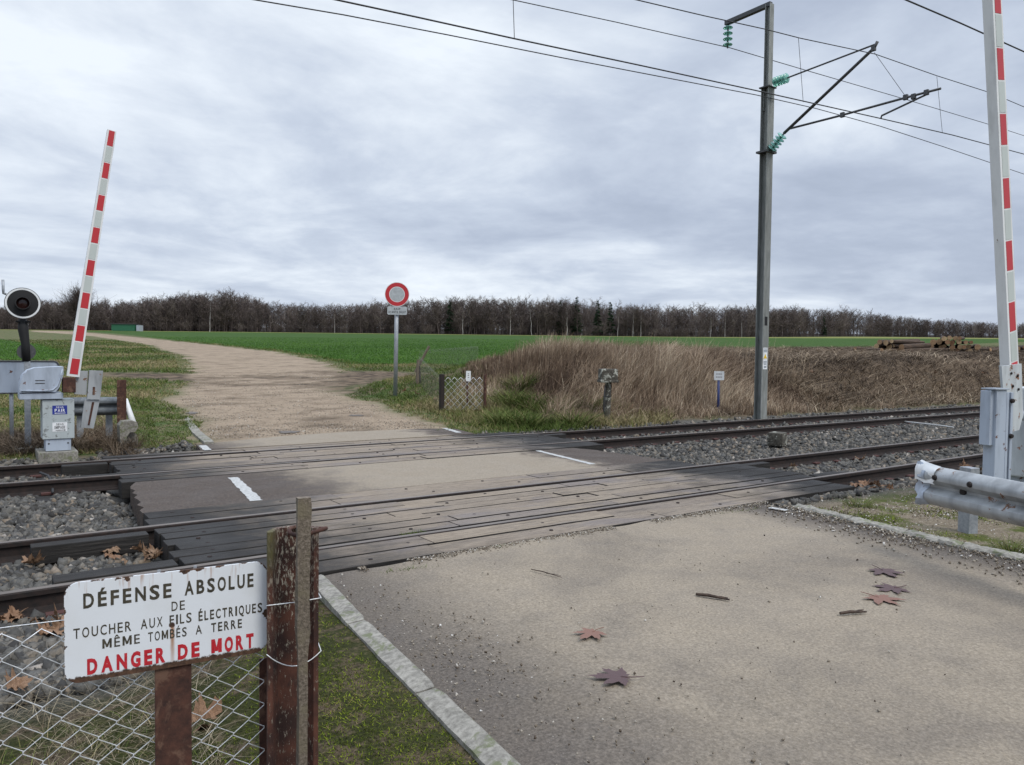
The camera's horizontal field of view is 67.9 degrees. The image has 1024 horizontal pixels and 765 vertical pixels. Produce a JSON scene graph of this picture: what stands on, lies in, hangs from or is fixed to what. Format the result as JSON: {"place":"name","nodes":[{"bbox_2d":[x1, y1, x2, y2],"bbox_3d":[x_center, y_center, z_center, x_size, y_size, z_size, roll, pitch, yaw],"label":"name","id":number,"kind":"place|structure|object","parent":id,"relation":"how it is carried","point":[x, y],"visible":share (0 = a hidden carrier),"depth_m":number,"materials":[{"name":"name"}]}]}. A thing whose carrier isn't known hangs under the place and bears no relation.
{"place":"outdoors","nodes":[
{"label":"outdoors","id":0,"kind":"place"},
{"bbox_2d":[32,331,444,442],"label":"gravel path","id":1,"kind":"structure","parent":0,"point":[220,362],"depth_m":24.89,"materials":[{"name":"gravel"}]},
{"bbox_2d":[196,429,473,450],"bbox_3d":[-3.186,1.079,14.134,5.300,0.150,1.540,-1,2,-35],"label":"road apron","id":2,"kind":"object","parent":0,"point":[351,436],"visible":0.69,"depth_m":13.89,"materials":[{"name":"concrete"}]},
{"bbox_2d":[0,488,1023,764],"bbox_3d":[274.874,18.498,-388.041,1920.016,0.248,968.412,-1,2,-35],"label":"ground","id":3,"kind":"structure","parent":0,"point":[344,632],"depth_m":3.45,"materials":[{"name":"plant"}]},
{"bbox_2d":[0,705,227,764],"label":"short grass","id":4,"kind":"structure","parent":3,"relation":"on","point":[97,741],"depth_m":3.29,"materials":[{"name":"plant"}]},
{"bbox_2d":[0,620,264,764],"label":"wire fence","id":5,"kind":"object","parent":3,"relation":"on","point":[122,701],"visible":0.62,"depth_m":2.03,"materials":[{"name":"metal"}]},
{"bbox_2d":[64,562,266,764],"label":"danger sign","id":6,"kind":"object","parent":3,"relation":"on","point":[170,628],"visible":1,"depth_m":2.07,"materials":[{"name":"metal"}]},
{"bbox_2d":[192,692,221,732],"bbox_3d":[-1.385,1.485,3.372,0.184,0.120,0.224,15,28,31],"label":"fallen leaf","id":7,"kind":"object","parent":3,"relation":"on","point":[200,708],"visible":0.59,"depth_m":3.42,"materials":[{"name":"plant"}]},
{"bbox_2d":[0,603,475,764],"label":"moss","id":8,"kind":"object","parent":3,"relation":"on","point":[356,745],"visible":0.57,"depth_m":3.24,"materials":[{"name":"plant"}]},
{"bbox_2d":[259,657,266,764],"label":"angle iron","id":9,"kind":"object","parent":3,"relation":"on","point":[263,709],"visible":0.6,"depth_m":2.26,"materials":[{"name":"metal"}]},
{"bbox_2d":[266,525,327,764],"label":"rusty post","id":10,"kind":"object","parent":3,"relation":"on","point":[281,654],"visible":0.77,"depth_m":2.21,"materials":[{"name":"metal"}]},
{"bbox_2d":[295,496,311,764],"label":"wooden stake","id":11,"kind":"object","parent":3,"relation":"on","point":[302,579],"visible":1,"depth_m":2.11,"materials":[{"name":"brown wood"}]},
{"bbox_2d":[319,574,520,764],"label":"kerb","id":12,"kind":"structure","parent":3,"relation":"on","point":[479,744],"depth_m":3.50,"materials":[{"name":"concrete"}]},
{"bbox_2d":[0,404,982,717],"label":"ballast bed","id":13,"kind":"object","parent":3,"relation":"on","point":[114,496],"visible":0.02,"depth_m":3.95,"materials":[{"name":"gravel"}]},
{"bbox_2d":[0,613,20,622],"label":"fallen leaf","id":14,"kind":"object","parent":13,"relation":"on","point":[7,618],"visible":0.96,"depth_m":4.74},
{"bbox_2d":[0,606,25,618],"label":"fallen leaf","id":15,"kind":"object","parent":13,"relation":"on","point":[12,611],"visible":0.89,"depth_m":4.80,"materials":[{"name":"plant"}]},
{"bbox_2d":[4,668,32,690],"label":"fallen leaf","id":16,"kind":"object","parent":13,"relation":"on","point":[22,682],"visible":0.99,"depth_m":3.79,"materials":[{"name":"plant"}]},
{"bbox_2d":[21,549,44,564],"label":"fallen leaf","id":17,"kind":"object","parent":13,"relation":"on","point":[30,559],"visible":1,"depth_m":5.89,"materials":[{"name":"plant"}]},
{"bbox_2d":[28,474,55,501],"bbox_3d":[-5.996,1.347,9.661,0.250,0.165,2.550,-1,3,-36],"label":"sleeper","id":18,"kind":"object","parent":13,"relation":"on","point":[44,497],"visible":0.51,"depth_m":8.93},
{"bbox_2d":[33,563,63,617],"bbox_3d":[-3.443,1.531,5.623,0.250,0.165,2.550,-1,2,-35],"label":"sleeper","id":19,"kind":"object","parent":13,"relation":"on","point":[50,613],"visible":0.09,"depth_m":4.91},
{"bbox_2d":[35,618,62,636],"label":"fallen leaf","id":20,"kind":"object","parent":13,"relation":"on","point":[46,629],"visible":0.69,"depth_m":4.51,"materials":[{"name":"plant"}]},
{"bbox_2d":[51,604,63,624],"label":"fallen leaf","id":21,"kind":"object","parent":13,"relation":"on","point":[56,617],"visible":0.37,"depth_m":4.66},
{"bbox_2d":[0,660,258,764],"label":"dead straw","id":22,"kind":"object","parent":13,"relation":"on","point":[71,732],"visible":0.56,"depth_m":3.44,"materials":[{"name":"plant"}]},
{"bbox_2d":[130,540,146,551],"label":"fallen leaf","id":23,"kind":"object","parent":13,"relation":"on","point":[139,548],"visible":0.88,"depth_m":6.25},
{"bbox_2d":[100,432,521,473],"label":"crossing deck","id":24,"kind":"structure","parent":13,"relation":"on","point":[265,448],"depth_m":12.57,"materials":[{"name":"grey concrete"}]},
{"bbox_2d":[61,433,580,477],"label":"crossing deck","id":25,"kind":"structure","parent":13,"relation":"on","point":[148,465],"depth_m":11.50,"materials":[{"name":"grey wood"}]},
{"bbox_2d":[118,442,603,498],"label":"crossing deck","id":26,"kind":"structure","parent":13,"relation":"on","point":[125,482],"depth_m":10.67,"materials":[{"name":"grey concrete"}]},
{"bbox_2d":[130,448,666,525],"bbox_3d":[-1.126,1.283,10.241,7.345,0.200,1.945,-1,2,-35],"label":"road strip","id":27,"kind":"object","parent":13,"relation":"on","point":[165,495],"visible":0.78,"depth_m":9.56,"materials":[{"name":"asphalt"}]},
{"bbox_2d":[229,477,261,500],"bbox_3d":[-3.077,1.210,8.723,0.142,0.001,1.669,0,2,-28],"label":"road marking","id":28,"kind":"object","parent":27,"relation":"on","point":[250,495],"visible":1,"depth_m":8.62,"materials":[{"name":"paint"}]},
{"bbox_2d":[538,450,593,463],"bbox_3d":[0.795,1.148,11.736,0.113,0.001,1.683,0,2,-26],"label":"road marking","id":29,"kind":"object","parent":27,"relation":"on","point":[565,457],"visible":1,"depth_m":11.66,"materials":[{"name":"paint"}]},
{"bbox_2d":[143,460,695,525],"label":"crossing deck","id":30,"kind":"structure","parent":13,"relation":"on","point":[192,514],"depth_m":8.47,"materials":[{"name":"grey concrete"}]},
{"bbox_2d":[30,462,843,584],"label":"crossing deck","id":31,"kind":"structure","parent":13,"relation":"on","point":[186,545],"depth_m":7.24,"materials":[{"name":"grey wood"}]},
{"bbox_2d":[0,435,978,565],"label":"rail","id":32,"kind":"object","parent":13,"relation":"on","point":[12,551],"visible":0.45,"depth_m":9.15,"materials":[{"name":"metal"}]},
{"bbox_2d":[0,412,979,497],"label":"rail","id":33,"kind":"object","parent":13,"relation":"on","point":[63,485],"visible":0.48,"depth_m":14.34,"materials":[{"name":"metal"}]},
{"bbox_2d":[0,406,979,478],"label":"rail","id":34,"kind":"object","parent":13,"relation":"on","point":[50,469],"visible":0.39,"depth_m":16.61,"materials":[{"name":"metal"}]},
{"bbox_2d":[0,453,982,620],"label":"rail","id":35,"kind":"object","parent":13,"relation":"on","point":[44,599],"visible":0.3,"depth_m":6.84,"materials":[{"name":"metal"}]},
{"bbox_2d":[192,480,854,575],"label":"crossing deck","id":36,"kind":"structure","parent":13,"relation":"on","point":[367,555],"depth_m":6.84,"materials":[{"name":"grey wood"}]},
{"bbox_2d":[767,431,786,446],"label":"stone block","id":37,"kind":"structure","parent":13,"relation":"on","point":[775,438],"depth_m":14.87,"materials":[{"name":"stone"}]},
{"bbox_2d":[810,462,914,478],"bbox_3d":[5.317,1.400,11.819,0.250,0.165,2.550,-1,2,-34],"label":"sleeper","id":38,"kind":"object","parent":13,"relation":"on","point":[909,475],"visible":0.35,"depth_m":12.02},
{"bbox_2d":[904,421,953,427],"bbox_3d":[10.725,1.075,19.691,0.076,0.053,1.726,0,2,-15],"label":"pale rod","id":39,"kind":"object","parent":13,"relation":"on","point":[929,424],"visible":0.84,"depth_m":19.55,"materials":[{"name":"paint"}]},
{"bbox_2d":[830,493,878,508],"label":"grass tuft","id":40,"kind":"object","parent":3,"relation":"on","point":[862,505],"visible":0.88,"depth_m":8.24,"materials":[{"name":"plant"}]},
{"bbox_2d":[791,503,1023,561],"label":"kerb","id":41,"kind":"structure","parent":3,"relation":"on","point":[998,553],"depth_m":6.69,"materials":[{"name":"concrete"}]},
{"bbox_2d":[817,493,1022,551],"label":"moss","id":42,"kind":"object","parent":3,"relation":"on","point":[841,511],"visible":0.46,"depth_m":7.80,"materials":[{"name":"plant"}]},
{"bbox_2d":[915,460,1023,533],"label":"guardrail","id":43,"kind":"object","parent":3,"relation":"on","point":[969,494],"visible":0.94,"depth_m":5.70,"materials":[{"name":"grey metal"}]},
{"bbox_2d":[979,388,1014,479],"bbox_3d":[5.241,0.815,8.231,0.305,1.512,0.185,0,2,-20],"label":"barrier post","id":44,"kind":"object","parent":3,"relation":"on","point":[996,435],"visible":0.73,"depth_m":8.17,"materials":[{"name":"grey metal"}]},
{"bbox_2d":[976,532,1023,553],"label":"grass tuft","id":45,"kind":"object","parent":3,"relation":"on","point":[1006,545],"visible":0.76,"depth_m":6.37,"materials":[{"name":"plant"}]},
{"bbox_2d":[982,0,1023,481],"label":"crossing barrier","id":46,"kind":"object","parent":3,"relation":"on","point":[1010,370],"visible":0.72,"depth_m":8.34,"materials":[{"name":"metal"}]},
{"bbox_2d":[0,326,1023,365],"bbox_3d":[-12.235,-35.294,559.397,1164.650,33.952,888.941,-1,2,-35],"label":"field","id":47,"kind":"structure","parent":0,"point":[821,341],"depth_m":160.25,"materials":[{"name":"plant"}]},
{"bbox_2d":[50,283,115,323],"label":"broad tree","id":48,"kind":"object","parent":47,"relation":"on","point":[73,299],"visible":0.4,"depth_m":230.40,"materials":[{"name":"brown plant"}]},
{"bbox_2d":[110,323,142,330],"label":"green shed","id":49,"kind":"structure","parent":47,"relation":"on","point":[126,327],"depth_m":230.40,"materials":[{"name":"metal"}]},
{"bbox_2d":[0,336,670,365],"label":"young wheat","id":50,"kind":"object","parent":47,"relation":"on","point":[306,349],"visible":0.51,"depth_m":73.69,"materials":[{"name":"plant"}]},
{"bbox_2d":[444,298,456,330],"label":"conifer tree","id":51,"kind":"object","parent":47,"relation":"on","point":[449,311],"visible":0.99,"depth_m":250.76,"materials":[{"name":"green plant"}]},
{"bbox_2d":[0,286,1023,337],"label":"woodland","id":52,"kind":"object","parent":47,"relation":"on","point":[473,309],"visible":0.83,"depth_m":254.40,"materials":[{"name":"plant"}]},
{"bbox_2d":[0,307,1023,337],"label":"undergrowth","id":53,"kind":"object","parent":47,"relation":"on","point":[741,327],"visible":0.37,"depth_m":252.34,"materials":[{"name":"plant"}]},
{"bbox_2d":[570,296,582,335],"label":"conifer tree","id":54,"kind":"object","parent":47,"relation":"on","point":[574,328],"visible":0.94,"depth_m":250.75,"materials":[{"name":"green plant"}]},
{"bbox_2d":[591,300,603,335],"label":"conifer tree","id":55,"kind":"object","parent":47,"relation":"on","point":[595,319],"visible":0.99,"depth_m":250.68,"materials":[{"name":"green plant"}]},
{"bbox_2d":[606,302,616,335],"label":"conifer tree","id":56,"kind":"object","parent":47,"relation":"on","point":[611,319],"visible":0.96,"depth_m":250.76,"materials":[{"name":"green plant"}]},
{"bbox_2d":[0,329,1023,460],"bbox_3d":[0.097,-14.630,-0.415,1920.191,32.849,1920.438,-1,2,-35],"label":"grass verge ground","id":57,"kind":"structure","parent":0,"point":[11,334],"depth_m":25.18,"materials":[{"name":"plant"}]},
{"bbox_2d":[1,280,42,453],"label":"warning lamp","id":58,"kind":"object","parent":57,"relation":"on","point":[23,305],"visible":0.87,"depth_m":12.01,"materials":[{"name":"metal"}]},
{"bbox_2d":[0,360,58,440],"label":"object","id":59,"kind":"object","parent":57,"relation":"on","point":[11,371],"visible":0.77,"depth_m":12.57,"materials":[{"name":"grey metal"}]},
{"bbox_2d":[18,129,115,463],"bbox_3d":[-6.847,-1.332,11.707,1.301,5.144,0.700,-1,2,-35],"label":"crossing barrier","id":60,"kind":"object","parent":57,"relation":"on","point":[42,384],"visible":0.97,"depth_m":11.56,"materials":[{"name":"metal"}]},
{"bbox_2d":[0,413,174,457],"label":"dead undergrowth","id":61,"kind":"object","parent":57,"relation":"on","point":[7,444],"visible":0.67,"depth_m":12.41,"materials":[{"name":"plant"}]},
{"bbox_2d":[71,397,135,438],"bbox_3d":[-7.079,0.782,12.954,1.346,1.062,0.482,0,2,-13],"label":"guardrail","id":62,"kind":"object","parent":57,"relation":"on","point":[107,406],"visible":0.34,"depth_m":12.96,"materials":[{"name":"metal"}]},
{"bbox_2d":[117,380,126,422],"bbox_3d":[-6.622,0.626,12.884,0.144,1.349,0.100,-1,2,-35],"label":"rusty post","id":63,"kind":"object","parent":57,"relation":"on","point":[121,401],"visible":0.56,"depth_m":12.83,"materials":[{"name":"metal"}]},
{"bbox_2d":[117,419,137,445],"bbox_3d":[-6.454,0.873,12.774,0.296,0.484,0.330,-1,2,-35],"label":"concrete lump","id":64,"kind":"object","parent":57,"relation":"on","point":[127,427],"visible":0.71,"depth_m":12.63,"materials":[{"name":"concrete"}]},
{"bbox_2d":[185,417,213,443],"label":"kerb","id":65,"kind":"structure","parent":57,"relation":"on","point":[198,434],"depth_m":13.77,"materials":[{"name":"concrete"}]},
{"bbox_2d":[385,282,408,396],"bbox_3d":[-3.568,-1.218,23.485,0.741,3.742,0.239,0,2,-17],"label":"road sign","id":66,"kind":"object","parent":57,"relation":"on","point":[397,295],"visible":0.98,"depth_m":23.40,"materials":[{"name":"metal"}]},
{"bbox_2d":[414,346,477,407],"bbox_3d":[-2.608,-0.753,32.659,1.338,1.975,26.579,1,2,0],"label":"wire fence","id":67,"kind":"object","parent":57,"relation":"on","point":[418,372],"visible":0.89,"depth_m":24.91,"materials":[{"name":"grey metal"}]},
{"bbox_2d":[439,374,486,410],"bbox_3d":[-1.256,0.374,19.398,1.209,1.186,0.134,0,2,-8],"label":"fence panel","id":68,"kind":"object","parent":57,"relation":"on","point":[442,386],"visible":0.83,"depth_m":19.35,"materials":[{"name":"metal"}]},
{"bbox_2d":[466,371,470,402],"bbox_3d":[-1.146,0.316,19.810,0.126,1.238,0.108,0,2,-9],"label":"marker plate","id":69,"kind":"object","parent":57,"relation":"on","point":[468,374],"visible":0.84,"depth_m":19.75,"materials":[{"name":"white paint"}]},
{"bbox_2d":[465,407,532,425],"bbox_3d":[-0.199,0.780,17.674,2.096,0.474,2.039,-1,2,-35],"label":"grass tuft","id":70,"kind":"object","parent":57,"relation":"on","point":[493,419],"visible":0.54,"depth_m":17.50,"materials":[{"name":"plant"}]},
{"bbox_2d":[490,406,563,428],"bbox_3d":[0.289,0.809,17.324,1.912,0.481,1.944,1,2,-4],"label":"grass tuft","id":71,"kind":"object","parent":57,"relation":"on","point":[530,420],"visible":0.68,"depth_m":17.14,"materials":[{"name":"plant"}]},
{"bbox_2d":[723,1,940,419],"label":"catenary mast","id":72,"kind":"object","parent":57,"relation":"on","point":[768,149],"visible":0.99,"depth_m":20.37,"materials":[{"name":"metal"}]},
{"bbox_2d":[255,0,1022,173],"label":"overhead wire","id":73,"kind":"object","parent":72,"relation":"attached to","point":[584,62],"visible":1,"depth_m":16.04,"materials":[{"name":"metal"}]},
{"bbox_2d":[335,0,1022,153],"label":"overhead wire","id":74,"kind":"object","parent":72,"relation":"attached to","point":[630,63],"visible":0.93,"depth_m":12.90,"materials":[{"name":"metal"}]},
{"bbox_2d":[514,0,1023,135],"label":"overhead wire","id":75,"kind":"object","parent":72,"relation":"hanging from","point":[728,47],"visible":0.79,"depth_m":20.93,"materials":[{"name":"metal"}]},
{"bbox_2d":[637,0,1023,125],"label":"overhead wire","id":76,"kind":"object","parent":72,"relation":"hanging from","point":[815,41],"visible":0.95,"depth_m":16.24,"materials":[{"name":"metal"}]},
{"bbox_2d":[0,0,1023,335],"label":"sky","id":77,"kind":"structure","parent":0,"point":[269,152],"materials":[{"name":"grey"}]},
{"bbox_2d":[325,504,1023,764],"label":"road","id":78,"kind":"structure","parent":0,"point":[967,708],"depth_m":4.16,"materials":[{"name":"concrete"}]},
{"bbox_2d":[358,501,772,571],"bbox_3d":[0.864,1.319,6.817,4.760,0.028,0.193,-1,2,-35],"label":"deck edge grit","id":79,"kind":"object","parent":78,"relation":"on","point":[496,546],"visible":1,"depth_m":6.56,"materials":[{"name":"gravel"}]},
{"bbox_2d":[573,627,606,638],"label":"fallen leaf","id":80,"kind":"object","parent":78,"relation":"on","point":[592,632],"visible":1,"depth_m":4.24,"materials":[{"name":"plant"}]},
{"bbox_2d":[589,667,643,685],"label":"fallen leaf","id":81,"kind":"object","parent":78,"relation":"on","point":[620,675],"visible":1,"depth_m":3.67,"materials":[{"name":"plant"}]},
{"bbox_2d":[337,544,904,764],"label":"pebbles","id":82,"kind":"object","parent":78,"relation":"on","point":[753,760],"visible":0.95,"depth_m":3.83,"materials":[{"name":"gravel"}]},
{"bbox_2d":[405,526,983,763],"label":"road debris","id":83,"kind":"object","parent":78,"relation":"on","point":[692,649],"visible":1,"depth_m":3.98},
{"bbox_2d":[696,593,729,600],"bbox_3d":[1.297,1.377,4.905,0.218,0.028,0.040,2,2,27],"label":"stick","id":84,"kind":"object","parent":78,"relation":"on","point":[711,595],"visible":1,"depth_m":4.89,"materials":[{"name":"wood"}]},
{"bbox_2d":[839,609,866,614],"bbox_3d":[2.081,1.396,4.629,0.191,0.025,0.042,0,2,-20],"label":"stick","id":85,"kind":"object","parent":78,"relation":"on","point":[851,611],"visible":1,"depth_m":4.62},
{"bbox_2d":[743,486,1023,584],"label":"gravel chippings","id":86,"kind":"object","parent":78,"relation":"on","point":[876,532],"visible":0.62,"depth_m":7.08,"materials":[{"name":"gravel"}]},
{"bbox_2d":[862,592,905,604],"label":"fallen leaf","id":87,"kind":"object","parent":78,"relation":"on","point":[878,599],"visible":1,"depth_m":4.91,"materials":[{"name":"plant"}]},
{"bbox_2d":[869,565,901,576],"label":"fallen leaf","id":88,"kind":"object","parent":78,"relation":"on","point":[884,570],"visible":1,"depth_m":5.54,"materials":[{"name":"plant"}]},
{"bbox_2d":[872,582,911,593],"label":"fallen leaf","id":89,"kind":"object","parent":78,"relation":"on","point":[895,588],"visible":1,"depth_m":5.13,"materials":[{"name":"plant"}]},
{"bbox_2d":[451,326,1023,425],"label":"bank ground","id":90,"kind":"structure","parent":0,"point":[973,380],"depth_m":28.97,"materials":[{"name":"plant"}]},
{"bbox_2d":[482,386,537,407],"bbox_3d":[-0.042,0.343,20.010,2.134,0.662,2.086,2,2,29],"label":"grass tuft","id":91,"kind":"object","parent":90,"relation":"on","point":[500,399],"visible":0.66,"depth_m":19.98,"materials":[{"name":"plant"}]},
{"bbox_2d":[491,370,550,391],"bbox_3d":[0.215,-0.067,20.972,1.990,0.740,2.099,0,2,-7],"label":"grass tuft","id":92,"kind":"object","parent":90,"relation":"on","point":[524,384],"visible":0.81,"depth_m":20.90,"materials":[{"name":"plant"}]},
{"bbox_2d":[504,389,556,410],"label":"grass tuft","id":93,"kind":"object","parent":90,"relation":"on","point":[538,402],"visible":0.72,"depth_m":19.45,"materials":[{"name":"plant"}]},
{"bbox_2d":[516,395,584,414],"bbox_3d":[1.033,0.611,18.943,2.120,0.599,2.068,2,2,29],"label":"grass tuft","id":94,"kind":"object","parent":90,"relation":"on","point":[538,410],"visible":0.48,"depth_m":18.92,"materials":[{"name":"plant"}]},
{"bbox_2d":[547,407,612,427],"bbox_3d":[1.472,0.814,17.953,1.986,0.490,2.083,0,2,-6],"label":"grass tuft","id":95,"kind":"object","parent":90,"relation":"on","point":[577,417],"visible":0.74,"depth_m":17.77,"materials":[{"name":"plant"}]},
{"bbox_2d":[563,391,622,410],"bbox_3d":[2.017,0.468,19.650,2.073,0.719,2.002,-1,2,-35],"label":"grass tuft","id":96,"kind":"object","parent":90,"relation":"on","point":[590,400],"visible":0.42,"depth_m":19.55,"materials":[{"name":"plant"}]},
{"bbox_2d":[597,369,618,420],"bbox_3d":[2.370,0.422,18.841,0.460,1.522,0.400,0,2,-9],"label":"marker post","id":97,"kind":"object","parent":90,"relation":"on","point":[608,377],"visible":0.96,"depth_m":18.69,"materials":[{"name":"concrete"}]},
{"bbox_2d":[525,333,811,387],"bbox_3d":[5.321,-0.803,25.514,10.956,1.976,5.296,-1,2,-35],"label":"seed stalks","id":98,"kind":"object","parent":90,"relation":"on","point":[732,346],"visible":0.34,"depth_m":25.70,"materials":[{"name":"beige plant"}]},
{"bbox_2d":[714,371,723,412],"bbox_3d":[5.832,0.387,21.448,0.273,1.411,0.148,-1,2,-35],"label":"warning plaque","id":99,"kind":"object","parent":90,"relation":"on","point":[718,376],"visible":0.94,"depth_m":21.42,"materials":[{"name":"blue paint"}]},
{"bbox_2d":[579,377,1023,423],"bbox_3d":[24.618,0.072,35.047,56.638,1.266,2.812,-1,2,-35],"label":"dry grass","id":100,"kind":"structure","parent":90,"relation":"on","point":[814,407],"depth_m":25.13,"materials":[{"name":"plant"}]},
{"bbox_2d":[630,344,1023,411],"bbox_3d":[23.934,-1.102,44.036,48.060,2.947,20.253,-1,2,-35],"label":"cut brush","id":101,"kind":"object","parent":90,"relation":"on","point":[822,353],"visible":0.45,"depth_m":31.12,"materials":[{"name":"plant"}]},
{"bbox_2d":[900,348,920,351],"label":"log","id":102,"kind":"object","parent":90,"relation":"on","point":[915,349],"visible":0.29,"depth_m":44.89,"materials":[{"name":"wood"}]},
{"bbox_2d":[899,343,930,349],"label":"log","id":103,"kind":"object","parent":102,"relation":"on","point":[916,345],"visible":0.95,"depth_m":45.20,"materials":[{"name":"brown wood"}]},
{"bbox_2d":[905,0,1023,51],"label":"overhead wire","id":104,"kind":"object","parent":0,"point":[914,3],"visible":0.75,"depth_m":13.05,"materials":[{"name":"metal"}]},
{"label":"log","id":105,"kind":"object","parent":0,"visible":0},
{"bbox_2d":[883,339,919,345],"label":"log","id":106,"kind":"object","parent":105,"relation":"on","point":[886,342],"visible":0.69,"depth_m":45.26,"materials":[{"name":"brown wood"}]},
{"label":"log","id":107,"kind":"object","parent":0,"visible":0},
{"bbox_2d":[890,339,924,343],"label":"log","id":108,"kind":"object","parent":107,"relation":"on","point":[903,341],"visible":0.81,"depth_m":45.38,"materials":[{"name":"wood"}]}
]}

